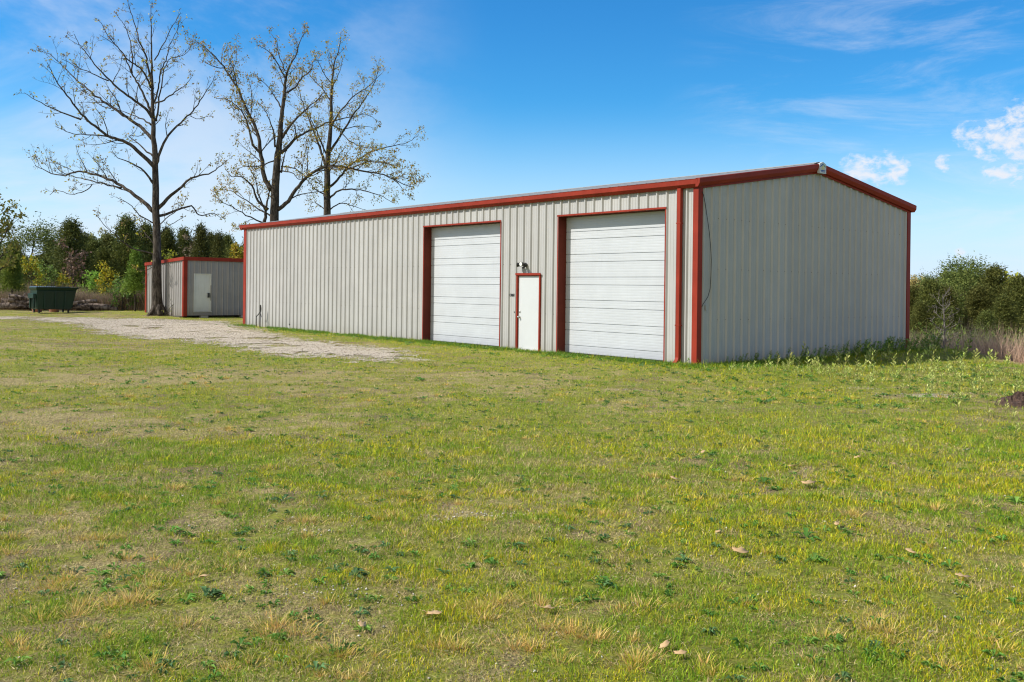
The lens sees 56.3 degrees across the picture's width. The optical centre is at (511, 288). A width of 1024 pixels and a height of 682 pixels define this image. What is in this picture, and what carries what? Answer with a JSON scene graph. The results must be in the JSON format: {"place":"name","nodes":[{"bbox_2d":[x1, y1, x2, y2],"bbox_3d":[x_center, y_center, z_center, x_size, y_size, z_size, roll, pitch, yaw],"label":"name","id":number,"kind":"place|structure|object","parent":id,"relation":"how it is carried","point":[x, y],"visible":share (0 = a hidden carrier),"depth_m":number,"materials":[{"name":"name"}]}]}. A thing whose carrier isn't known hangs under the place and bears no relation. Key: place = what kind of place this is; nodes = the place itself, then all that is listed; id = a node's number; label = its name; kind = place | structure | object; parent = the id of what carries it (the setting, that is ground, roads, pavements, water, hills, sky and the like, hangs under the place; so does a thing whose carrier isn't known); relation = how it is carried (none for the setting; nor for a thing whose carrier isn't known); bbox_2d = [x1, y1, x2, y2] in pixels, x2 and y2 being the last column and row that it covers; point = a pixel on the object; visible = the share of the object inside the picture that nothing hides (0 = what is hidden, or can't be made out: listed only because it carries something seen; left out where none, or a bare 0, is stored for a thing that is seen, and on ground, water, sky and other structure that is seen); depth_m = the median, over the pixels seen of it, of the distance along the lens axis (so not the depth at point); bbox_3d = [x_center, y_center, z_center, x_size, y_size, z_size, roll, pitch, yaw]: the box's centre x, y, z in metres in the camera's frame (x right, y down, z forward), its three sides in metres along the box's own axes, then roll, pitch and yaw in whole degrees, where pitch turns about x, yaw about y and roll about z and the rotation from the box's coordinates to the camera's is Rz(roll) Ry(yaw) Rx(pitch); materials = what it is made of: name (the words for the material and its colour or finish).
{"place":"outdoors","nodes":[
{"label":"outdoors","id":0,"kind":"place"},
{"bbox_2d":[49,309,58,311],"bbox_3d":[-26.226,1.237,54.767,0.640,0.300,0.640,1,0,0],"label":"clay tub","id":1,"kind":"object","parent":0,"point":[53,310],"visible":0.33,"depth_m":54.55,"materials":[{"name":"ceramic"}]},
{"bbox_2d":[0,310,1023,681],"bbox_3d":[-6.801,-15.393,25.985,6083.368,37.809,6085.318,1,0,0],"label":"ground","id":2,"kind":"structure","parent":0,"point":[262,424],"depth_m":7.46,"materials":[{"name":"plant"}]},
{"bbox_2d":[0,187,26,272],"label":"leafing maple tree","id":3,"kind":"object","parent":2,"relation":"on","point":[18,247],"visible":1,"depth_m":58.35,"materials":[{"name":"green plant"}]},
{"bbox_2d":[0,245,26,293],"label":"young pine tree","id":4,"kind":"object","parent":2,"relation":"on","point":[10,278],"visible":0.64,"depth_m":60.76,"materials":[{"name":"green plant"}]},
{"bbox_2d":[0,302,28,308],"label":"fallen log","id":5,"kind":"object","parent":2,"relation":"on","point":[8,305],"visible":0.61,"depth_m":59.29,"materials":[{"name":"wood"}]},
{"bbox_2d":[8,297,19,302],"bbox_3d":[-30.776,0.744,59.490,1.025,0.346,0.494,1,0,-12],"label":"fallen log","id":6,"kind":"object","parent":5,"relation":"on","point":[11,300],"visible":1,"depth_m":59.29,"materials":[{"name":"wood"}]},
{"bbox_2d":[1,298,28,304],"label":"fallen log","id":7,"kind":"object","parent":5,"relation":"on","point":[5,300],"visible":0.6,"depth_m":59.41,"materials":[{"name":"wood"}]},
{"bbox_2d":[8,293,28,299],"bbox_3d":[-30.088,0.507,59.504,2.300,0.407,0.423,4,25,-2],"label":"fallen log","id":8,"kind":"object","parent":7,"relation":"on","point":[18,297],"visible":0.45,"depth_m":59.33,"materials":[{"name":"wood"}]},
{"bbox_2d":[2,245,28,278],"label":"cedar tree","id":9,"kind":"object","parent":2,"relation":"on","point":[19,259],"visible":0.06,"depth_m":83.93,"materials":[{"name":"green plant"}]},
{"bbox_2d":[17,253,49,292],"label":"sapling tree","id":10,"kind":"object","parent":2,"relation":"on","point":[26,267],"visible":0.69,"depth_m":63.92,"materials":[{"name":"yellow plant"}]},
{"bbox_2d":[20,253,53,287],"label":"cedar tree","id":11,"kind":"object","parent":2,"relation":"on","point":[42,257],"visible":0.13,"depth_m":75.72,"materials":[{"name":"green plant"}]},
{"bbox_2d":[0,211,91,287],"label":"pine tree","id":12,"kind":"object","parent":2,"relation":"on","point":[45,233],"visible":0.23,"depth_m":76.41,"materials":[{"name":"green plant"}]},
{"bbox_2d":[27,257,64,286],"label":"sapling tree","id":13,"kind":"object","parent":2,"relation":"on","point":[48,271],"visible":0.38,"depth_m":66.01,"materials":[{"name":"green plant"}]},
{"bbox_2d":[41,239,64,277],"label":"cedar tree","id":14,"kind":"object","parent":2,"relation":"on","point":[49,250],"visible":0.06,"depth_m":79.58,"materials":[{"name":"green plant"}]},
{"bbox_2d":[28,286,78,312],"bbox_3d":[-25.272,0.618,52.633,2.300,1.452,1.400,1,0,-42],"label":"dumpster","id":15,"kind":"object","parent":2,"relation":"on","point":[48,297],"visible":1,"depth_m":52.11,"materials":[{"name":"metal"}]},
{"bbox_2d":[54,271,73,286],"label":"sapling tree","id":16,"kind":"object","parent":2,"relation":"on","point":[64,278],"visible":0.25,"depth_m":65.95,"materials":[{"name":"green plant"}]},
{"bbox_2d":[39,214,96,292],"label":"cedar tree","id":17,"kind":"object","parent":2,"relation":"on","point":[72,232],"visible":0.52,"depth_m":71.53,"materials":[{"name":"green plant"}]},
{"bbox_2d":[0,279,142,303],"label":"undergrowth leaves","id":18,"kind":"object","parent":2,"relation":"on","point":[100,290],"visible":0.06,"depth_m":61.74,"materials":[{"name":"green plant"}]},
{"bbox_2d":[0,278,144,310],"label":"brush","id":19,"kind":"object","parent":2,"relation":"on","point":[104,299],"visible":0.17,"depth_m":60.41,"materials":[{"name":"plant"}]},
{"bbox_2d":[53,237,91,287],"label":"bare tree","id":20,"kind":"object","parent":2,"relation":"on","point":[71,268],"visible":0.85,"depth_m":67.35,"materials":[{"name":"brown plant"}]},
{"bbox_2d":[59,303,111,310],"bbox_3d":[-26.777,1.215,59.813,3.400,0.640,0.513,0,36,-1],"label":"fallen log","id":21,"kind":"object","parent":2,"relation":"on","point":[79,306],"visible":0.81,"depth_m":59.73,"materials":[{"name":"wood"}]},
{"bbox_2d":[73,299,96,306],"bbox_3d":[-26.959,0.945,59.491,2.200,0.401,0.380,-5,-5,-2],"label":"fallen log","id":22,"kind":"object","parent":21,"relation":"on","point":[75,303],"visible":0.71,"depth_m":59.48,"materials":[{"name":"wood"}]},
{"bbox_2d":[76,228,98,249],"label":"cedar tree","id":23,"kind":"object","parent":2,"relation":"on","point":[86,236],"visible":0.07,"depth_m":83.81,"materials":[{"name":"green plant"}]},
{"bbox_2d":[77,270,106,293],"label":"sapling tree","id":24,"kind":"object","parent":2,"relation":"on","point":[91,285],"visible":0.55,"depth_m":65.48,"materials":[{"name":"green plant"}]},
{"bbox_2d":[83,237,105,277],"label":"cedar tree","id":25,"kind":"object","parent":2,"relation":"on","point":[94,243],"visible":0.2,"depth_m":78.67,"materials":[{"name":"green plant"}]},
{"bbox_2d":[89,233,104,241],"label":"leafing tree","id":26,"kind":"object","parent":2,"relation":"on","point":[92,235],"visible":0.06,"depth_m":87.73,"materials":[{"name":"green plant"}]},
{"bbox_2d":[77,305,117,309],"bbox_3d":[-25.958,1.231,59.763,2.614,0.321,0.449,1,0,6],"label":"fallen log","id":27,"kind":"object","parent":2,"relation":"on","point":[102,308],"visible":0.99,"depth_m":59.69,"materials":[{"name":"wood"}]},
{"bbox_2d":[89,245,119,293],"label":"cedar tree","id":28,"kind":"object","parent":2,"relation":"on","point":[99,252],"visible":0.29,"depth_m":73.69,"materials":[{"name":"green plant"}]},
{"bbox_2d":[97,227,111,237],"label":"leafing tree","id":29,"kind":"object","parent":2,"relation":"on","point":[101,229],"visible":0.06,"depth_m":88.84,"materials":[{"name":"green plant"}]},
{"bbox_2d":[94,260,121,294],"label":"sapling tree","id":30,"kind":"object","parent":2,"relation":"on","point":[107,273],"visible":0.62,"depth_m":64.55,"materials":[{"name":"yellow plant"}]},
{"bbox_2d":[99,232,117,261],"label":"cedar tree","id":31,"kind":"object","parent":2,"relation":"on","point":[106,238],"visible":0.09,"depth_m":81.61,"materials":[{"name":"green plant"}]},
{"bbox_2d":[106,274,138,310],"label":"sapling tree","id":32,"kind":"object","parent":2,"relation":"on","point":[116,281],"visible":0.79,"depth_m":59.95,"materials":[{"name":"green plant"}]},
{"bbox_2d":[13,0,235,315],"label":"bare oak tree","id":33,"kind":"object","parent":2,"relation":"on","point":[157,305],"visible":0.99,"depth_m":50.65,"materials":[{"name":"brown plant"}]},
{"bbox_2d":[99,211,151,289],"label":"cedar tree","id":34,"kind":"object","parent":2,"relation":"on","point":[130,228],"visible":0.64,"depth_m":73.50,"materials":[{"name":"green plant"}]},
{"bbox_2d":[119,246,144,310],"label":"young pine tree","id":35,"kind":"object","parent":2,"relation":"on","point":[133,281],"visible":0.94,"depth_m":54.28,"materials":[{"name":"green plant"}]},
{"bbox_2d":[135,220,152,268],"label":"cedar tree","id":36,"kind":"object","parent":2,"relation":"on","point":[146,227],"visible":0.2,"depth_m":77.62,"materials":[{"name":"green plant"}]},
{"bbox_2d":[151,248,177,261],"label":"sapling tree","id":37,"kind":"object","parent":2,"relation":"on","point":[170,254],"visible":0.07,"depth_m":58.31,"materials":[{"name":"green plant"}]},
{"bbox_2d":[160,222,182,259],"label":"cedar tree","id":38,"kind":"object","parent":2,"relation":"on","point":[168,241],"visible":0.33,"depth_m":79.69,"materials":[{"name":"green plant"}]},
{"bbox_2d":[161,303,200,314],"bbox_3d":[-17.332,0.952,50.389,2.232,0.960,0.978,1,0,0],"label":"shrub","id":39,"kind":"object","parent":2,"relation":"on","point":[171,310],"visible":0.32,"depth_m":50.16,"materials":[{"name":"green plant"}]},
{"bbox_2d":[174,224,193,256],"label":"cedar tree","id":40,"kind":"object","parent":2,"relation":"on","point":[183,242],"visible":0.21,"depth_m":83.69,"materials":[{"name":"green plant"}]},
{"bbox_2d":[178,233,194,256],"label":"bare tree","id":41,"kind":"object","parent":2,"relation":"on","point":[191,243],"visible":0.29,"depth_m":78.65,"materials":[{"name":"brown plant"}]},
{"bbox_2d":[144,257,243,317],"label":"metal shed","id":42,"kind":"structure","parent":2,"relation":"on","point":[207,287],"depth_m":50.07,"materials":[{"name":"metal"}]},
{"bbox_2d":[193,273,211,311],"bbox_3d":[-16.060,0.240,49.623,0.980,2.000,0.120,1,0,-40],"label":"shed door","id":43,"kind":"structure","parent":42,"relation":"in","point":[202,282],"depth_m":49.64,"materials":[{"name":"metal"}]},
{"bbox_2d":[188,219,212,256],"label":"cedar tree","id":44,"kind":"object","parent":2,"relation":"on","point":[201,247],"visible":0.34,"depth_m":75.73,"materials":[{"name":"green plant"}]},
{"bbox_2d":[202,229,214,256],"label":"cedar tree","id":45,"kind":"object","parent":2,"relation":"on","point":[211,236],"visible":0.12,"depth_m":85.66,"materials":[{"name":"green plant"}]},
{"bbox_2d":[0,316,421,362],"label":"gravel drive","id":46,"kind":"structure","parent":2,"relation":"on","point":[311,350],"depth_m":31.93,"materials":[{"name":"gravel"}]},
{"bbox_2d":[0,316,430,363],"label":"gravel stones","id":47,"kind":"object","parent":2,"relation":"on","point":[181,327],"visible":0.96,"depth_m":33.13,"materials":[{"name":"gravel"}]},
{"bbox_2d":[206,229,225,257],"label":"cedar tree","id":48,"kind":"object","parent":2,"relation":"on","point":[218,247],"visible":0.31,"depth_m":73.78,"materials":[{"name":"green plant"}]},
{"bbox_2d":[222,232,235,257],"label":"cedar tree","id":49,"kind":"object","parent":2,"relation":"on","point":[228,238],"visible":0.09,"depth_m":84.71,"materials":[{"name":"green plant"}]},
{"bbox_2d":[221,242,243,257],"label":"cedar tree","id":50,"kind":"object","parent":2,"relation":"on","point":[227,254],"visible":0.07,"depth_m":69.72,"materials":[{"name":"green plant"}]},
{"bbox_2d":[229,241,243,257],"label":"leafing tree","id":51,"kind":"object","parent":2,"relation":"on","point":[234,247],"visible":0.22,"depth_m":67.06,"materials":[{"name":"yellow plant"}]},
{"bbox_2d":[256,305,261,326],"bbox_3d":[-10.441,1.171,39.551,0.093,0.976,0.481,1,0,-43],"label":"yard hydrant","id":52,"kind":"object","parent":2,"relation":"on","point":[260,317],"visible":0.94,"depth_m":39.52,"materials":[{"name":"metal"}]},
{"bbox_2d":[181,21,430,231],"bbox_3d":[-12.390,-7.117,56.754,15.404,17.622,4.389,1,0,3],"label":"leafing oak tree","id":53,"kind":"object","parent":2,"relation":"on","point":[275,207],"visible":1,"depth_m":56.85,"materials":[{"name":"brown plant"}]},
{"bbox_2d":[285,27,427,214],"bbox_3d":[-10.082,-7.346,60.254,9.366,18.154,5.029,1,0,0],"label":"leafing oak tree","id":54,"kind":"object","parent":2,"relation":"on","point":[327,208],"visible":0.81,"depth_m":59.95,"materials":[{"name":"brown plant"}]},
{"bbox_2d":[358,617,365,626],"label":"dead leaf","id":55,"kind":"object","parent":2,"relation":"on","point":[361,623],"visible":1,"depth_m":4.86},
{"bbox_2d":[422,610,441,614],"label":"dead leaf","id":56,"kind":"object","parent":2,"relation":"on","point":[434,612],"visible":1,"depth_m":5.03,"materials":[{"name":"plant"}]},
{"bbox_2d":[2,386,1014,681],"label":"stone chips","id":57,"kind":"object","parent":2,"relation":"on","point":[528,510],"visible":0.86,"depth_m":6.74,"materials":[{"name":"stone"}]},
{"bbox_2d":[0,324,1023,681],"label":"ground weeds","id":58,"kind":"object","parent":2,"relation":"on","point":[492,560],"visible":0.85,"depth_m":6.72,"materials":[{"name":"green plant"}]},
{"bbox_2d":[0,363,1023,681],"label":"clover","id":59,"kind":"object","parent":2,"relation":"on","point":[494,509],"visible":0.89,"depth_m":7.37,"materials":[{"name":"green plant"}]},
{"bbox_2d":[21,255,1015,302],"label":"woods","id":60,"kind":"object","parent":2,"relation":"on","point":[911,279],"depth_m":143.22,"materials":[{"name":"plant"}]},
{"bbox_2d":[536,603,554,608],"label":"dead leaf","id":61,"kind":"object","parent":2,"relation":"on","point":[548,606],"visible":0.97,"depth_m":5.13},
{"bbox_2d":[239,162,916,364],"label":"metal building","id":62,"kind":"structure","parent":2,"relation":"on","point":[721,266],"depth_m":25.96,"materials":[{"name":"grey paint"}]},
{"bbox_2d":[422,220,501,346],"bbox_3d":[-1.495,-0.095,29.312,0.440,3.790,4.100,1,0,-40],"label":"overhead door","id":63,"kind":"structure","parent":62,"relation":"in","point":[461,301],"depth_m":29.58,"materials":[{"name":"white paint"}]},
{"bbox_2d":[514,273,540,350],"bbox_3d":[0.446,0.658,26.782,0.138,2.170,1.135,1,0,-40],"label":"entry door","id":64,"kind":"structure","parent":62,"relation":"in","point":[528,285],"depth_m":26.78,"materials":[{"name":"white paint"}]},
{"bbox_2d":[556,207,665,360],"bbox_3d":[2.544,-0.056,24.425,0.440,3.810,3.970,1,0,-40],"label":"overhead door","id":65,"kind":"structure","parent":62,"relation":"in","point":[611,265],"depth_m":24.60,"materials":[{"name":"white paint"}]},
{"bbox_2d":[659,637,671,647],"bbox_3d":[0.740,1.711,4.609,0.100,0.018,0.038,-20,17,-39],"label":"dead leaf","id":66,"kind":"object","parent":2,"relation":"on","point":[665,643],"visible":1,"depth_m":4.61,"materials":[{"name":"plant"}]},
{"bbox_2d":[669,649,687,653],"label":"dead leaf","id":67,"kind":"object","parent":2,"relation":"on","point":[680,651],"visible":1,"depth_m":4.52,"materials":[{"name":"plant"}]},
{"bbox_2d":[729,546,748,552],"bbox_3d":[1.461,1.687,6.179,0.154,0.029,0.062,9,16,-6],"label":"dead leaf","id":68,"kind":"object","parent":2,"relation":"on","point":[741,549],"visible":1,"depth_m":6.18,"materials":[{"name":"plant"}]},
{"bbox_2d":[797,480,815,483],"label":"dead leaf","id":69,"kind":"object","parent":2,"relation":"on","point":[806,482],"visible":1,"depth_m":8.29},
{"bbox_2d":[832,352,838,369],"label":"pale weed","id":70,"kind":"object","parent":2,"relation":"on","point":[834,365],"visible":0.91,"depth_m":21.21,"materials":[{"name":"green plant"}]},
{"bbox_2d":[840,354,849,368],"bbox_3d":[7.473,1.669,21.377,0.231,0.406,0.186,1,0,-24],"label":"pale weed","id":71,"kind":"object","parent":2,"relation":"on","point":[845,361],"visible":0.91,"depth_m":21.38,"materials":[{"name":"green plant"}]},
{"bbox_2d":[885,339,891,359],"bbox_3d":[9.346,1.558,23.764,0.181,0.634,0.146,1,0,36],"label":"pale weed","id":72,"kind":"object","parent":2,"relation":"on","point":[888,349],"visible":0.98,"depth_m":23.75,"materials":[{"name":"green plant"}]},
{"bbox_2d":[904,348,910,368],"bbox_3d":[9.003,1.607,21.733,0.175,0.557,0.143,-1,-3,-3],"label":"pale weed","id":73,"kind":"object","parent":2,"relation":"on","point":[907,358],"visible":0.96,"depth_m":21.73,"materials":[{"name":"green plant"}]},
{"bbox_2d":[910,284,920,315],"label":"cedar tree","id":74,"kind":"object","parent":2,"relation":"on","point":[913,295],"visible":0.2,"depth_m":59.68,"materials":[{"name":"green plant"}]},
{"bbox_2d":[910,273,930,290],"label":"leafing tree","id":75,"kind":"object","parent":2,"relation":"on","point":[914,278],"visible":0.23,"depth_m":119.38,"materials":[{"name":"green plant"}]},
{"bbox_2d":[909,301,940,336],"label":"cedar tree","id":76,"kind":"object","parent":2,"relation":"on","point":[921,315],"visible":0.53,"depth_m":51.74,"materials":[{"name":"green plant"}]},
{"bbox_2d":[924,344,932,356],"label":"pale weed","id":77,"kind":"object","parent":2,"relation":"on","point":[930,346],"visible":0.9,"depth_m":24.69,"materials":[{"name":"green plant"}]},
{"bbox_2d":[910,276,948,338],"bbox_3d":[24.584,1.457,56.011,3.293,4.418,3.146,1,0,23],"label":"cedar tree","id":78,"kind":"object","parent":2,"relation":"on","point":[931,286],"visible":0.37,"depth_m":55.67,"materials":[{"name":"green plant"}]},
{"bbox_2d":[928,344,936,358],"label":"pale weed","id":79,"kind":"object","parent":2,"relation":"on","point":[931,353],"visible":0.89,"depth_m":24.31,"materials":[{"name":"green plant"}]},
{"bbox_2d":[915,270,950,286],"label":"pine tree","id":80,"kind":"object","parent":2,"relation":"on","point":[925,277],"visible":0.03,"depth_m":124.92,"materials":[{"name":"green plant"}]},
{"bbox_2d":[925,287,961,348],"bbox_3d":[14.304,1.315,31.535,1.467,2.754,1.059,1,0,-38],"label":"dead tree","id":81,"kind":"object","parent":2,"relation":"on","point":[943,312],"visible":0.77,"depth_m":31.42,"materials":[{"name":"grey plant"}]},
{"bbox_2d":[932,284,965,333],"bbox_3d":[26.058,1.694,57.981,3.229,4.075,3.328,1,0,-19],"label":"cedar tree","id":82,"kind":"object","parent":2,"relation":"on","point":[944,288],"visible":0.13,"depth_m":57.63,"materials":[{"name":"green plant"}]},
{"bbox_2d":[933,305,965,337],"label":"cedar tree","id":83,"kind":"object","parent":2,"relation":"on","point":[948,321],"visible":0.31,"depth_m":52.77,"materials":[{"name":"green plant"}]},
{"bbox_2d":[953,389,960,410],"bbox_3d":[6.575,1.661,14.106,0.117,0.348,0.096,-2,-2,-37],"label":"pale weed","id":84,"kind":"object","parent":2,"relation":"on","point":[957,401],"visible":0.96,"depth_m":14.09,"materials":[{"name":"green plant"}]},
{"bbox_2d":[957,351,964,367],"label":"pale weed","id":85,"kind":"object","parent":2,"relation":"on","point":[960,359],"visible":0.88,"depth_m":21.69,"materials":[{"name":"green plant"}]},
{"bbox_2d":[912,250,1010,330],"bbox_3d":[28.950,0.897,62.048,7.016,6.955,6.548,1,0,31],"label":"pine tree","id":86,"kind":"object","parent":2,"relation":"on","point":[957,280],"visible":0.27,"depth_m":61.05,"materials":[{"name":"green plant"}]},
{"bbox_2d":[955,573,973,577],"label":"dead leaf","id":87,"kind":"object","parent":2,"relation":"on","point":[961,574],"visible":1,"depth_m":5.69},
{"bbox_2d":[968,330,973,350],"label":"leafy weed","id":88,"kind":"object","parent":2,"relation":"on","point":[970,346],"visible":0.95,"depth_m":27.10,"materials":[{"name":"green plant"}]},
{"bbox_2d":[971,350,978,362],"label":"pale weed","id":89,"kind":"object","parent":2,"relation":"on","point":[973,356],"visible":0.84,"depth_m":23.69,"materials":[{"name":"green plant"}]},
{"bbox_2d":[958,282,998,339],"bbox_3d":[27.457,1.728,56.048,3.238,4.297,3.276,1,0,2],"label":"cedar tree","id":90,"kind":"object","parent":2,"relation":"on","point":[978,299],"visible":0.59,"depth_m":55.75,"materials":[{"name":"green plant"}]},
{"bbox_2d":[962,261,1011,329],"bbox_3d":[29.088,1.131,58.129,4.036,5.578,4.160,1,0,22],"label":"cedar tree","id":91,"kind":"object","parent":2,"relation":"on","point":[993,279],"visible":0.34,"depth_m":57.69,"materials":[{"name":"green plant"}]},
{"bbox_2d":[969,309,1005,342],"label":"cedar tree","id":92,"kind":"object","parent":2,"relation":"on","point":[985,316],"visible":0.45,"depth_m":49.80,"materials":[{"name":"green plant"}]},
{"bbox_2d":[983,348,992,364],"bbox_3d":[11.656,1.688,23.338,0.237,0.469,0.183,1,0,-27],"label":"pale weed","id":93,"kind":"object","parent":2,"relation":"on","point":[990,351],"visible":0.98,"depth_m":23.34,"materials":[{"name":"green plant"}]},
{"bbox_2d":[1003,397,1008,410],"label":"pale weed","id":94,"kind":"object","parent":2,"relation":"on","point":[1006,404],"visible":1,"depth_m":14.12,"materials":[{"name":"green plant"}]},
{"bbox_2d":[989,293,1023,341],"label":"cedar tree","id":95,"kind":"object","parent":2,"relation":"on","point":[1005,315],"visible":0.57,"depth_m":51.65,"materials":[{"name":"green plant"}]},
{"bbox_2d":[994,391,1023,407],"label":"dirt mound","id":96,"kind":"object","parent":2,"relation":"on","point":[1016,399],"visible":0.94,"depth_m":14.73,"materials":[{"name":"soil"}]},
{"bbox_2d":[997,272,1023,337],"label":"cedar tree","id":97,"kind":"object","parent":2,"relation":"on","point":[1015,290],"visible":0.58,"depth_m":54.65,"materials":[{"name":"green plant"}]},
{"bbox_2d":[1003,271,1019,282],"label":"leafing tree","id":98,"kind":"object","parent":2,"relation":"on","point":[1010,275],"visible":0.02,"depth_m":74.97,"materials":[{"name":"green plant"}]},
{"bbox_2d":[1011,423,1020,436],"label":"pale weed","id":99,"kind":"object","parent":2,"relation":"on","point":[1016,430],"visible":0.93,"depth_m":11.38,"materials":[{"name":"green plant"}]},
{"bbox_2d":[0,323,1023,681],"bbox_3d":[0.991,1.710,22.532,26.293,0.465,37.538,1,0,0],"label":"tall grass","id":100,"kind":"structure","parent":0,"point":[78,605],"depth_m":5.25,"materials":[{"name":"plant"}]},
{"bbox_2d":[0,356,1023,681],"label":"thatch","id":101,"kind":"object","parent":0,"point":[496,524],"visible":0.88,"depth_m":6.93,"materials":[{"name":"plant"}]},
{"bbox_2d":[0,0,1023,279],"label":"sky","id":102,"kind":"structure","parent":0,"point":[920,103],"materials":[{"name":"blue"}]},
{"bbox_2d":[909,316,1023,362],"bbox_3d":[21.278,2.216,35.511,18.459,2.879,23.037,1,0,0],"label":"dry grass","id":103,"kind":"structure","parent":0,"point":[1018,357],"depth_m":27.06,"materials":[{"name":"plant"}]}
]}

